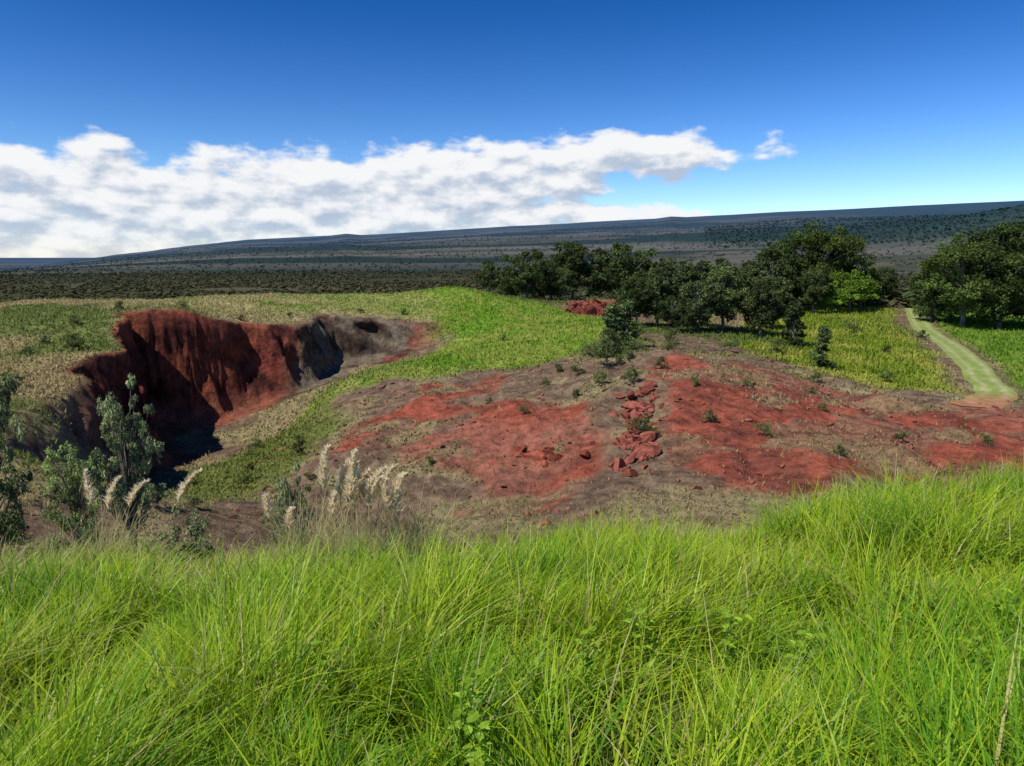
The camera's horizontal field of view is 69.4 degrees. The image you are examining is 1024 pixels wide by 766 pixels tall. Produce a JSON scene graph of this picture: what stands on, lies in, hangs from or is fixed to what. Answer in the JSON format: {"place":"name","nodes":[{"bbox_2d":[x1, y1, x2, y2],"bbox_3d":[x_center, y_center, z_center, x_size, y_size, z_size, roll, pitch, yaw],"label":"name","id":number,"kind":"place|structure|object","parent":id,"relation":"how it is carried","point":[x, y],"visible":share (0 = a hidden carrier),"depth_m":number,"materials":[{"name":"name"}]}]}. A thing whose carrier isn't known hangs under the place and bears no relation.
{"place":"outdoors","nodes":[
{"label":"outdoors","id":0,"kind":"place"},
{"bbox_2d":[0,200,1023,765],"bbox_3d":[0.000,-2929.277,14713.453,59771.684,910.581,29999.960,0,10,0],"label":"ground terrain","id":1,"kind":"structure","parent":0,"point":[208,376],"depth_m":67.20,"materials":[{"name":"soil"}]},
{"bbox_2d":[0,367,24,380],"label":"shrub","id":2,"kind":"object","parent":1,"relation":"on","point":[4,374],"visible":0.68,"depth_m":54.34,"materials":[{"name":"green plant"}]},
{"bbox_2d":[0,433,29,544],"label":"ohia tree","id":3,"kind":"object","parent":1,"relation":"on","point":[8,531],"visible":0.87,"depth_m":20.66,"materials":[{"name":"green plant"}]},
{"bbox_2d":[0,373,32,554],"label":"ohia tree","id":4,"kind":"object","parent":1,"relation":"on","point":[6,386],"visible":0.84,"depth_m":22.30,"materials":[{"name":"green plant"}]},
{"bbox_2d":[17,343,35,354],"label":"shrub","id":5,"kind":"object","parent":1,"relation":"on","point":[24,351],"visible":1,"depth_m":68.13,"materials":[{"name":"green plant"}]},
{"bbox_2d":[41,481,68,500],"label":"shrub","id":6,"kind":"object","parent":1,"relation":"on","point":[56,495],"visible":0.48,"depth_m":34.06,"materials":[{"name":"green plant"}]},
{"bbox_2d":[51,462,68,473],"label":"shrub","id":7,"kind":"object","parent":1,"relation":"on","point":[61,464],"visible":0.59,"depth_m":38.75,"materials":[{"name":"green plant"}]},
{"bbox_2d":[34,511,101,564],"bbox_3d":[-10.753,5.454,18.244,1.704,4.738,1.677,-5,11,-26],"label":"ohia sapling","id":8,"kind":"object","parent":1,"relation":"on","point":[66,521],"visible":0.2,"depth_m":17.92,"materials":[{"name":"green plant"}]},
{"bbox_2d":[41,441,100,551],"bbox_3d":[-15.451,4.634,26.099,1.883,5.236,1.853,-5,11,-27],"label":"ohia tree","id":9,"kind":"object","parent":1,"relation":"on","point":[71,498],"visible":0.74,"depth_m":25.83,"materials":[{"name":"green plant"}]},
{"bbox_2d":[62,332,85,349],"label":"shrub","id":10,"kind":"object","parent":1,"relation":"on","point":[69,337],"visible":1,"depth_m":69.06,"materials":[{"name":"green plant"}]},
{"bbox_2d":[66,314,81,325],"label":"shrub","id":11,"kind":"object","parent":1,"relation":"on","point":[73,319],"visible":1,"depth_m":78.80,"materials":[{"name":"green plant"}]},
{"bbox_2d":[1,468,222,580],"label":"plume grass","id":12,"kind":"object","parent":1,"relation":"on","point":[90,495],"depth_m":9.22,"materials":[{"name":"plant"}]},
{"bbox_2d":[92,665,153,724],"bbox_3d":[-1.811,1.572,3.475,0.242,0.458,0.151,0,10,0],"label":"weed plant","id":13,"kind":"object","parent":1,"relation":"on","point":[138,680],"visible":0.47,"depth_m":3.45,"materials":[{"name":"green plant"}]},
{"bbox_2d":[88,372,164,558],"bbox_3d":[-13.147,3.755,25.421,2.368,8.268,2.260,-3,10,-19],"label":"ohia tree","id":14,"kind":"object","parent":1,"relation":"on","point":[137,466],"visible":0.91,"depth_m":25.10,"materials":[{"name":"green plant"}]},
{"bbox_2d":[125,536,166,558],"bbox_3d":[-14.727,6.885,29.875,1.596,1.327,1.622,-3,10,-15],"label":"shrub","id":15,"kind":"object","parent":1,"relation":"on","point":[154,549],"visible":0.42,"depth_m":29.86,"materials":[{"name":"green plant"}]},
{"bbox_2d":[151,483,172,506],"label":"shrub","id":16,"kind":"object","parent":1,"relation":"on","point":[157,498],"visible":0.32,"depth_m":37.73,"materials":[{"name":"green plant"}]},
{"bbox_2d":[157,503,217,569],"bbox_3d":[-9.239,5.956,21.382,1.814,5.319,1.731,-3,10,-17],"label":"ohia sapling","id":17,"kind":"object","parent":1,"relation":"on","point":[196,529],"visible":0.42,"depth_m":20.98,"materials":[{"name":"green plant"}]},
{"bbox_2d":[181,493,202,508],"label":"shrub","id":18,"kind":"object","parent":1,"relation":"on","point":[193,500],"visible":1,"depth_m":40.66,"materials":[{"name":"green plant"}]},
{"bbox_2d":[235,470,254,482],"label":"shrub","id":19,"kind":"object","parent":1,"relation":"on","point":[244,477],"visible":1,"depth_m":57.88,"materials":[{"name":"green plant"}]},
{"bbox_2d":[247,438,263,448],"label":"shrub","id":20,"kind":"object","parent":1,"relation":"on","point":[258,443],"visible":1,"depth_m":71.87,"materials":[{"name":"green plant"}]},
{"bbox_2d":[259,507,283,526],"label":"shrub","id":21,"kind":"object","parent":1,"relation":"on","point":[277,515],"visible":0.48,"depth_m":40.84,"materials":[{"name":"green plant"}]},
{"bbox_2d":[161,483,386,576],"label":"plume grass","id":22,"kind":"object","parent":1,"relation":"on","point":[289,520],"depth_m":8.59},
{"bbox_2d":[269,460,315,560],"bbox_3d":[-4.186,3.241,14.220,0.888,3.618,0.848,-1,10,-8],"label":"ohia sapling","id":23,"kind":"object","parent":1,"relation":"on","point":[284,494],"visible":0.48,"depth_m":14.00,"materials":[{"name":"green plant"}]},
{"bbox_2d":[289,441,305,455],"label":"shrub","id":24,"kind":"object","parent":1,"relation":"on","point":[299,450],"visible":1,"depth_m":61.80,"materials":[{"name":"green plant"}]},
{"bbox_2d":[308,640,340,718],"bbox_3d":[-0.928,1.522,3.674,0.142,0.461,0.212,-7,12,-37],"label":"weed plant","id":25,"kind":"object","parent":1,"relation":"on","point":[322,662],"visible":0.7,"depth_m":3.65,"materials":[{"name":"green plant"}]},
{"bbox_2d":[246,444,470,571],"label":"plume grass","id":26,"kind":"object","parent":1,"relation":"on","point":[354,486],"depth_m":7.94,"materials":[{"name":"plant"}]},
{"bbox_2d":[310,471,511,568],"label":"plume grass","id":27,"kind":"object","parent":1,"relation":"on","point":[392,499],"depth_m":8.07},
{"bbox_2d":[445,668,486,761],"bbox_3d":[-0.192,1.410,3.026,0.133,0.462,0.206,4,11,24],"label":"weed plant","id":28,"kind":"object","parent":1,"relation":"on","point":[460,708],"visible":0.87,"depth_m":3.00,"materials":[{"name":"green plant"}]},
{"bbox_2d":[467,551,484,587],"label":"weed plant","id":29,"kind":"object","parent":1,"relation":"on","point":[473,566],"visible":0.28,"depth_m":5.53,"materials":[{"name":"green plant"}]},
{"bbox_2d":[460,699,497,765],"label":"weed plant","id":30,"kind":"object","parent":1,"relation":"on","point":[477,735],"visible":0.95,"depth_m":2.73,"materials":[{"name":"green plant"}]},
{"bbox_2d":[474,260,503,291],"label":"ohia tree","id":31,"kind":"object","parent":1,"relation":"on","point":[489,272],"visible":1,"depth_m":127.92,"materials":[{"name":"green plant"}]},
{"bbox_2d":[498,271,524,295],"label":"ohia tree","id":32,"kind":"object","parent":1,"relation":"on","point":[509,288],"visible":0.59,"depth_m":137.81,"materials":[{"name":"green plant"}]},
{"bbox_2d":[0,448,1023,765],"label":"tall grass","id":33,"kind":"structure","parent":1,"relation":"on","point":[238,676],"depth_m":4.03,"materials":[{"name":"plant"}]},
{"bbox_2d":[0,286,1023,563],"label":"hillside grass","id":34,"kind":"structure","parent":1,"relation":"on","point":[802,360],"depth_m":81.80,"materials":[{"name":"plant"}]},
{"bbox_2d":[0,203,1023,311],"bbox_3d":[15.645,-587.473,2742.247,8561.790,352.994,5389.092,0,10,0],"label":"distant forest","id":35,"kind":"object","parent":1,"relation":"on","point":[894,298],"visible":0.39,"depth_m":636.70,"materials":[{"name":"green plant"}]},
{"bbox_2d":[501,249,553,296],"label":"ohia tree","id":36,"kind":"object","parent":1,"relation":"on","point":[532,274],"visible":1,"depth_m":130.24,"materials":[{"name":"green plant"}]},
{"bbox_2d":[488,444,590,466],"bbox_3d":[1.960,5.349,52.115,7.776,2.227,3.147,9,13,42],"label":"red rock outcrop","id":37,"kind":"object","parent":1,"relation":"on","point":[543,454],"visible":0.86,"depth_m":51.56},
{"bbox_2d":[528,259,557,298],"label":"ohia tree","id":38,"kind":"object","parent":1,"relation":"on","point":[540,293],"visible":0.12,"depth_m":142.52,"materials":[{"name":"green plant"}]},
{"bbox_2d":[540,261,562,298],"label":"ohia tree","id":39,"kind":"object","parent":1,"relation":"on","point":[551,290],"visible":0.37,"depth_m":135.78,"materials":[{"name":"green plant"}]},
{"bbox_2d":[93,350,1023,532],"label":"scattered stones","id":40,"kind":"object","parent":1,"relation":"on","point":[750,481],"visible":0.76,"depth_m":56.52,"materials":[{"name":"stone"}]},
{"bbox_2d":[550,267,577,298],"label":"ohia tree","id":41,"kind":"object","parent":1,"relation":"on","point":[564,283],"visible":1,"depth_m":132.30,"materials":[{"name":"green plant"}]},
{"bbox_2d":[546,239,596,298],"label":"ohia tree","id":42,"kind":"object","parent":1,"relation":"on","point":[570,258],"visible":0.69,"depth_m":137.93,"materials":[{"name":"green plant"}]},
{"bbox_2d":[570,361,585,375],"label":"shrub","id":43,"kind":"object","parent":1,"relation":"on","point":[574,368],"visible":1,"depth_m":67.76,"materials":[{"name":"green plant"}]},
{"bbox_2d":[571,616,601,693],"bbox_3d":[0.360,1.379,3.543,0.151,0.461,0.219,0,10,0],"label":"weed plant","id":44,"kind":"object","parent":1,"relation":"on","point":[590,630],"visible":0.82,"depth_m":3.52,"materials":[{"name":"green plant"}]},
{"bbox_2d":[580,345,596,357],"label":"shrub","id":45,"kind":"object","parent":1,"relation":"on","point":[586,351],"visible":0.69,"depth_m":76.29,"materials":[{"name":"green plant"}]},
{"bbox_2d":[578,247,616,297],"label":"ohia tree","id":46,"kind":"object","parent":1,"relation":"on","point":[596,283],"visible":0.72,"depth_m":137.93,"materials":[{"name":"green plant"}]},
{"bbox_2d":[592,368,609,381],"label":"shrub","id":47,"kind":"object","parent":1,"relation":"on","point":[599,377],"visible":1,"depth_m":63.77,"materials":[{"name":"green plant"}]},
{"bbox_2d":[564,299,639,316],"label":"red rock outcrop","id":48,"kind":"object","parent":1,"relation":"on","point":[581,307],"visible":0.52,"depth_m":123.96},
{"bbox_2d":[588,337,624,366],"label":"shrub","id":49,"kind":"object","parent":1,"relation":"on","point":[600,353],"visible":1,"depth_m":69.50,"materials":[{"name":"green plant"}]},
{"bbox_2d":[590,328,626,353],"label":"shrub","id":50,"kind":"object","parent":1,"relation":"on","point":[611,332],"visible":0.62,"depth_m":72.89,"materials":[{"name":"green plant"}]},
{"bbox_2d":[600,303,630,352],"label":"young ohia tree","id":51,"kind":"object","parent":1,"relation":"on","point":[611,318],"visible":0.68,"depth_m":75.65,"materials":[{"name":"green plant"}]},
{"bbox_2d":[613,310,632,350],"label":"young ohia tree","id":52,"kind":"object","parent":1,"relation":"on","point":[622,313],"visible":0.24,"depth_m":78.72,"materials":[{"name":"green plant"}]},
{"bbox_2d":[596,241,658,294],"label":"ohia tree","id":53,"kind":"object","parent":1,"relation":"on","point":[614,274],"visible":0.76,"depth_m":134.07,"materials":[{"name":"green plant"}]},
{"bbox_2d":[615,298,639,346],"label":"young ohia tree","id":54,"kind":"object","parent":1,"relation":"on","point":[626,306],"visible":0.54,"depth_m":81.65,"materials":[{"name":"green plant"}]},
{"bbox_2d":[622,345,634,358],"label":"shrub","id":55,"kind":"object","parent":1,"relation":"on","point":[627,354],"visible":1,"depth_m":70.22,"materials":[{"name":"green plant"}]},
{"bbox_2d":[621,365,643,382],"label":"shrub","id":56,"kind":"object","parent":1,"relation":"on","point":[631,375],"visible":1,"depth_m":62.61,"materials":[{"name":"green plant"}]},
{"bbox_2d":[614,275,657,322],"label":"ohia tree","id":57,"kind":"object","parent":1,"relation":"on","point":[642,300],"visible":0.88,"depth_m":99.49,"materials":[{"name":"green plant"}]},
{"bbox_2d":[608,379,664,477],"bbox_3d":[9.077,3.179,54.156,4.272,4.222,18.098,2,10,11],"label":"red rock pile","id":58,"kind":"object","parent":1,"relation":"on","point":[643,452],"visible":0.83,"depth_m":52.25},
{"bbox_2d":[619,598,656,681],"bbox_3d":[0.713,1.442,4.029,0.221,0.460,0.170,-8,13,-39],"label":"weed plant","id":59,"kind":"object","parent":1,"relation":"on","point":[640,610],"visible":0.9,"depth_m":3.99,"materials":[{"name":"green plant"}]},
{"bbox_2d":[627,336,649,352],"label":"shrub","id":60,"kind":"object","parent":1,"relation":"on","point":[636,345],"visible":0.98,"depth_m":73.42,"materials":[{"name":"green plant"}]},
{"bbox_2d":[630,320,648,339],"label":"shrub","id":61,"kind":"object","parent":1,"relation":"on","point":[640,330],"visible":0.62,"depth_m":88.68,"materials":[{"name":"green plant"}]},
{"bbox_2d":[625,412,658,432],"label":"shrub","id":62,"kind":"object","parent":1,"relation":"on","point":[643,426],"visible":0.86,"depth_m":53.30,"materials":[{"name":"green plant"}]},
{"bbox_2d":[638,266,681,324],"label":"ohia tree","id":63,"kind":"object","parent":1,"relation":"on","point":[662,290],"visible":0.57,"depth_m":103.25,"materials":[{"name":"green plant"}]},
{"bbox_2d":[637,257,683,284],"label":"ohia tree","id":64,"kind":"object","parent":1,"relation":"on","point":[666,262],"visible":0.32,"depth_m":133.80,"materials":[{"name":"green plant"}]},
{"bbox_2d":[653,356,668,368],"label":"shrub","id":65,"kind":"object","parent":1,"relation":"on","point":[660,360],"visible":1,"depth_m":66.52,"materials":[{"name":"green plant"}]},
{"bbox_2d":[662,327,679,343],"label":"shrub","id":66,"kind":"object","parent":1,"relation":"on","point":[671,336],"visible":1,"depth_m":87.13,"materials":[{"name":"green plant"}]},
{"bbox_2d":[654,295,694,328],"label":"ohia tree","id":67,"kind":"object","parent":1,"relation":"on","point":[673,315],"visible":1,"depth_m":97.46,"materials":[{"name":"green plant"}]},
{"bbox_2d":[669,260,701,296],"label":"ohia tree","id":68,"kind":"object","parent":1,"relation":"on","point":[686,269],"visible":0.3,"depth_m":142.25,"materials":[{"name":"green plant"}]},
{"bbox_2d":[675,280,724,330],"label":"ohia tree","id":69,"kind":"object","parent":1,"relation":"on","point":[707,295],"visible":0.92,"depth_m":99.76,"materials":[{"name":"green plant"}]},
{"bbox_2d":[700,408,718,421],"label":"shrub","id":70,"kind":"object","parent":1,"relation":"on","point":[709,412],"visible":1,"depth_m":54.06,"materials":[{"name":"green plant"}]},
{"bbox_2d":[691,257,738,289],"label":"ohia tree","id":71,"kind":"object","parent":1,"relation":"on","point":[702,273],"visible":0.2,"depth_m":135.66,"materials":[{"name":"green plant"}]},
{"bbox_2d":[695,262,751,330],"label":"ohia tree","id":72,"kind":"object","parent":1,"relation":"on","point":[728,306],"visible":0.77,"depth_m":102.08,"materials":[{"name":"green plant"}]},
{"bbox_2d":[719,334,740,351],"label":"shrub","id":73,"kind":"object","parent":1,"relation":"on","point":[729,343],"visible":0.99,"depth_m":84.17,"materials":[{"name":"green plant"}]},
{"bbox_2d":[715,600,752,687],"bbox_3d":[1.159,1.436,3.919,0.186,0.510,0.250,0,10,0],"label":"weed plant","id":74,"kind":"object","parent":1,"relation":"on","point":[725,613],"visible":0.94,"depth_m":3.91,"materials":[{"name":"green plant"}]},
{"bbox_2d":[734,260,771,305],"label":"ohia tree","id":75,"kind":"object","parent":1,"relation":"on","point":[749,281],"visible":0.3,"depth_m":137.62,"materials":[{"name":"green plant"}]},
{"bbox_2d":[737,280,787,335],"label":"ohia tree","id":76,"kind":"object","parent":1,"relation":"on","point":[766,301],"visible":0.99,"depth_m":99.80,"materials":[{"name":"green plant"}]},
{"bbox_2d":[752,420,775,435],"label":"shrub","id":77,"kind":"object","parent":1,"relation":"on","point":[766,428],"visible":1,"depth_m":51.30,"materials":[{"name":"green plant"}]},
{"bbox_2d":[737,245,804,294],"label":"ohia tree","id":78,"kind":"object","parent":1,"relation":"on","point":[785,270],"visible":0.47,"depth_m":139.48,"materials":[{"name":"green plant"}]},
{"bbox_2d":[751,274,799,329],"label":"ohia tree","id":79,"kind":"object","parent":1,"relation":"on","point":[784,291],"visible":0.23,"depth_m":107.30,"materials":[{"name":"green plant"}]},
{"bbox_2d":[755,245,797,297],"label":"ohia tree","id":80,"kind":"object","parent":1,"relation":"on","point":[766,263],"visible":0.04,"depth_m":148.03,"materials":[{"name":"green plant"}]},
{"bbox_2d":[767,339,786,353],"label":"shrub","id":81,"kind":"object","parent":1,"relation":"on","point":[774,346],"visible":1,"depth_m":86.30,"materials":[{"name":"green plant"}]},
{"bbox_2d":[755,243,809,298],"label":"koa tree","id":82,"kind":"object","parent":1,"relation":"on","point":[783,246],"visible":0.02,"depth_m":151.18,"materials":[{"name":"green plant"}]},
{"bbox_2d":[778,300,806,349],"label":"young ohia tree","id":83,"kind":"object","parent":1,"relation":"on","point":[793,313],"visible":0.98,"depth_m":92.86,"materials":[{"name":"green plant"}]},
{"bbox_2d":[778,622,824,686],"bbox_3d":[1.398,1.391,3.556,0.234,0.461,0.153,-5,11,-27],"label":"weed plant","id":84,"kind":"object","parent":1,"relation":"on","point":[810,637],"visible":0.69,"depth_m":3.54,"materials":[{"name":"green plant"}]},
{"bbox_2d":[807,370,823,381],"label":"shrub","id":85,"kind":"object","parent":1,"relation":"on","point":[818,375],"visible":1,"depth_m":70.65,"materials":[{"name":"green plant"}]},
{"bbox_2d":[796,268,836,311],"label":"ohia tree","id":86,"kind":"object","parent":1,"relation":"on","point":[813,292],"visible":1,"depth_m":136.03,"materials":[{"name":"green plant"}]},
{"bbox_2d":[768,220,870,308],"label":"koa tree","id":87,"kind":"object","parent":1,"relation":"on","point":[817,248],"visible":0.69,"depth_m":146.41,"materials":[{"name":"green plant"}]},
{"bbox_2d":[809,325,839,370],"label":"young ohia tree","id":88,"kind":"object","parent":1,"relation":"on","point":[823,337],"visible":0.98,"depth_m":78.11,"materials":[{"name":"green plant"}]},
{"bbox_2d":[819,280,849,313],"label":"green bush","id":89,"kind":"object","parent":1,"relation":"on","point":[832,300],"visible":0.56,"depth_m":137.60,"materials":[{"name":"green plant"}]},
{"bbox_2d":[832,444,848,456],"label":"shrub","id":90,"kind":"object","parent":1,"relation":"on","point":[841,451],"visible":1,"depth_m":47.33,"materials":[{"name":"green plant"}]},
{"bbox_2d":[829,269,873,311],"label":"green bush","id":91,"kind":"object","parent":1,"relation":"on","point":[851,296],"visible":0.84,"depth_m":139.57,"materials":[{"name":"green plant"}]},
{"bbox_2d":[842,318,863,332],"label":"shrub","id":92,"kind":"object","parent":1,"relation":"on","point":[851,325],"visible":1,"depth_m":108.14,"materials":[{"name":"green plant"}]},
{"bbox_2d":[829,243,879,306],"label":"koa tree","id":93,"kind":"object","parent":1,"relation":"on","point":[866,264],"visible":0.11,"depth_m":150.81,"materials":[{"name":"green plant"}]},
{"bbox_2d":[838,271,881,310],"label":"green bush","id":94,"kind":"object","parent":1,"relation":"on","point":[860,275],"visible":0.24,"depth_m":142.50,"materials":[{"name":"green plant"}]},
{"bbox_2d":[847,268,889,308],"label":"ohia tree","id":95,"kind":"object","parent":1,"relation":"on","point":[875,274],"visible":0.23,"depth_m":149.89,"materials":[{"name":"green plant"}]},
{"bbox_2d":[874,266,900,299],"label":"ohia tree","id":96,"kind":"object","parent":1,"relation":"on","point":[893,281],"visible":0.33,"depth_m":157.24,"materials":[{"name":"green plant"}]},
{"bbox_2d":[876,368,898,381],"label":"shrub","id":97,"kind":"object","parent":1,"relation":"on","point":[885,375],"visible":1,"depth_m":72.61,"materials":[{"name":"green plant"}]},
{"bbox_2d":[906,271,952,321],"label":"koa tree","id":98,"kind":"object","parent":1,"relation":"on","point":[931,308],"visible":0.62,"depth_m":125.92,"materials":[{"name":"green plant"}]},
{"bbox_2d":[907,232,1023,326],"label":"koa tree","id":99,"kind":"object","parent":1,"relation":"on","point":[970,279],"visible":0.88,"depth_m":118.09,"materials":[{"name":"green plant"}]},
{"bbox_2d":[955,627,1023,691],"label":"weed plant","id":100,"kind":"object","parent":1,"relation":"on","point":[976,637],"visible":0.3,"depth_m":3.14,"materials":[{"name":"green plant"}]},
{"bbox_2d":[956,219,1023,328],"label":"koa tree","id":101,"kind":"object","parent":1,"relation":"on","point":[1005,231],"visible":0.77,"depth_m":117.23,"materials":[{"name":"green plant"}]},
{"bbox_2d":[983,578,1022,641],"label":"weed plant","id":102,"kind":"object","parent":1,"relation":"on","point":[1000,606],"visible":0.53,"depth_m":3.83,"materials":[{"name":"green plant"}]},
{"bbox_2d":[986,222,1023,323],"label":"koa tree","id":103,"kind":"object","parent":1,"relation":"on","point":[1016,314],"visible":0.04,"depth_m":126.97,"materials":[{"name":"green plant"}]},
{"bbox_2d":[990,230,1023,313],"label":"koa tree","id":104,"kind":"object","parent":1,"relation":"on","point":[1012,242],"visible":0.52,"depth_m":117.37,"materials":[{"name":"green plant"}]},
{"bbox_2d":[0,0,1023,257],"label":"sky","id":105,"kind":"structure","parent":0,"point":[127,126],"materials":[{"name":"blue"}]},
{"bbox_2d":[905,307,1017,408],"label":"dirt track","id":106,"kind":"structure","parent":0,"point":[991,388],"depth_m":81.27,"materials":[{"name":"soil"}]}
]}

